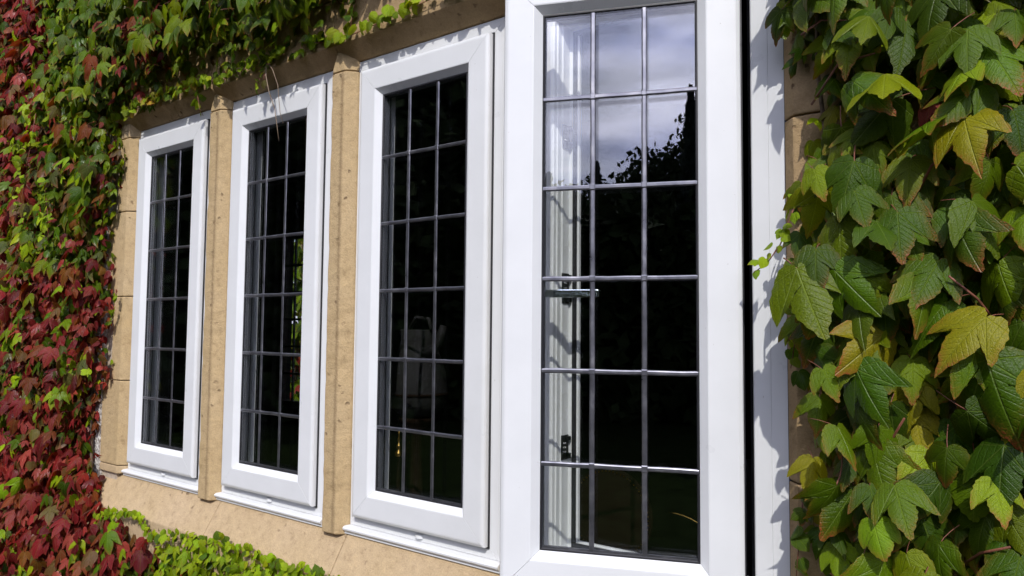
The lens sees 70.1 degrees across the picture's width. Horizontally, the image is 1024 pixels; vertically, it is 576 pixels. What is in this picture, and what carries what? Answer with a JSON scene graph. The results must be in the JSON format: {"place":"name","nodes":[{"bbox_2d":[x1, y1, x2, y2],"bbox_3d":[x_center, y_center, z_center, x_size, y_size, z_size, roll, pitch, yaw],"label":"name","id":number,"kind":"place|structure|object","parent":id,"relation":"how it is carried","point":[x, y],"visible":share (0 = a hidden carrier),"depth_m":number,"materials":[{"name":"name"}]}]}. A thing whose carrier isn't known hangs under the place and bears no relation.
{"place":"outdoors","nodes":[
{"label":"outdoors","id":0,"kind":"place"},
{"bbox_2d":[390,315,448,495],"bbox_3d":[-0.272,0.375,2.104,0.184,0.590,0.180,0,-3,3],"label":"jug","id":1,"kind":"object","parent":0,"point":[419,391],"visible":0.74,"depth_m":2.06,"materials":[{"name":"grey ceramic"}]},
{"bbox_2d":[746,459,751,575],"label":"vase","id":2,"kind":"object","parent":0,"point":[748,519],"visible":0.16,"depth_m":1.54,"materials":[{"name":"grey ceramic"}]},
{"label":"ground","id":3,"kind":"structure","parent":0,"visible":0},
{"bbox_2d":[290,239,303,400],"bbox_3d":[-3.755,-0.782,12.301,4.776,6.493,0.804,-2,-4,37],"label":"garden shrub","id":4,"kind":"object","parent":3,"relation":"on","point":[298,326],"visible":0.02,"depth_m":11.94,"materials":[{"name":"green plant"}]},
{"bbox_2d":[1,1,1023,569],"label":"house wall","id":5,"kind":"structure","parent":3,"relation":"on","point":[107,333],"depth_m":2.81,"materials":[{"name":"beige stone"}]},
{"bbox_2d":[0,0,166,575],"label":"climbing ivy","id":6,"kind":"object","parent":5,"relation":"attached to","point":[53,200],"visible":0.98,"depth_m":2.86,"materials":[{"name":"red plant"}]},
{"bbox_2d":[82,0,428,140],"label":"climbing ivy","id":7,"kind":"object","parent":5,"relation":"attached to","point":[170,20],"visible":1,"depth_m":2.37,"materials":[{"name":"green plant"}]},
{"bbox_2d":[87,0,984,575],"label":"stone window surround","id":8,"kind":"object","parent":5,"relation":"attached to","point":[331,546],"visible":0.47,"depth_m":2.06,"materials":[{"name":"stone"}]},
{"bbox_2d":[121,110,211,493],"bbox_3d":[-1.203,0.042,2.612,0.520,1.290,0.091,-2,-4,37],"label":"casement window","id":9,"kind":"structure","parent":8,"relation":"attached to","point":[149,459],"depth_m":2.61,"materials":[{"name":"white plastic"}]},
{"bbox_2d":[93,505,339,575],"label":"young ivy","id":10,"kind":"object","parent":8,"relation":"attached to","point":[176,558],"visible":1,"depth_m":2.21,"materials":[{"name":"green plant"}]},
{"bbox_2d":[214,71,332,526],"bbox_3d":[-0.706,0.025,2.238,0.526,1.290,0.091,-2,-4,37],"label":"casement window","id":11,"kind":"structure","parent":8,"relation":"attached to","point":[247,481],"depth_m":2.20,"materials":[{"name":"white plastic"}]},
{"bbox_2d":[342,17,504,573],"bbox_3d":[-0.210,0.008,1.866,0.527,1.290,0.091,-2,-4,37],"label":"casement window","id":12,"kind":"structure","parent":8,"relation":"attached to","point":[466,531],"depth_m":1.80,"materials":[{"name":"white plastic"}]},
{"bbox_2d":[500,0,792,575],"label":"casement window","id":13,"kind":"structure","parent":8,"relation":"attached to","point":[543,293],"depth_m":1.39,"materials":[{"name":"white plastic"}]},
{"bbox_2d":[748,0,1023,575],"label":"climbing ivy","id":14,"kind":"object","parent":5,"relation":"attached to","point":[938,492],"visible":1,"depth_m":1.06,"materials":[{"name":"green plant"}]},
{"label":"room floor","id":15,"kind":"structure","parent":0,"visible":0},
{"bbox_2d":[156,91,750,557],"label":"room walls","id":16,"kind":"structure","parent":15,"relation":"on","point":[672,421],"depth_m":4.51,"materials":[{"name":"paint"}]},
{"bbox_2d":[277,235,303,407],"bbox_3d":[-1.821,0.274,6.401,0.650,1.540,0.060,-2,-4,37],"label":"back window","id":17,"kind":"structure","parent":16,"relation":"attached to","point":[291,402],"depth_m":6.54,"materials":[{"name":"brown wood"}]},
{"bbox_2d":[277,235,303,407],"bbox_3d":[-1.821,0.274,6.401,0.650,1.540,0.060,-2,-4,37],"label":"window frame","id":18,"kind":"structure","parent":17,"relation":"in","point":[284,402],"depth_m":6.56,"materials":[{"name":"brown wood"}]},
{"bbox_2d":[165,0,746,198],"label":"room ceiling","id":19,"kind":"structure","parent":16,"relation":"on","point":[670,51],"depth_m":4.08,"materials":[{"name":"paint"}]},
{"bbox_3d":[-0.391,0.687,2.184,2.720,0.025,0.262,-2,-4,37],"label":"window board","id":20,"kind":"object","parent":16,"relation":"attached to","visible":0},
{"bbox_2d":[394,431,401,490],"bbox_3d":[-0.312,0.527,2.004,0.040,0.275,0.039,-2,-4,37],"label":"brass ornament","id":21,"kind":"object","parent":20,"relation":"on","point":[398,453],"visible":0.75,"depth_m":2.00,"materials":[{"name":"gold metal"}]},
{"bbox_2d":[580,469,652,552],"bbox_3d":[0.238,0.545,1.761,0.220,0.220,0.011,-2,-4,37],"label":"round plate","id":22,"kind":"object","parent":20,"relation":"on","point":[618,509],"visible":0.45,"depth_m":1.75,"materials":[{"name":"black"}]},
{"bbox_2d":[668,512,696,522],"bbox_3d":[0.424,0.568,1.653,0.149,0.099,0.004,-2,-4,37],"label":"brass hoop","id":23,"kind":"object","parent":20,"relation":"on","point":[685,516],"visible":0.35,"depth_m":1.68,"materials":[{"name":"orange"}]}
]}

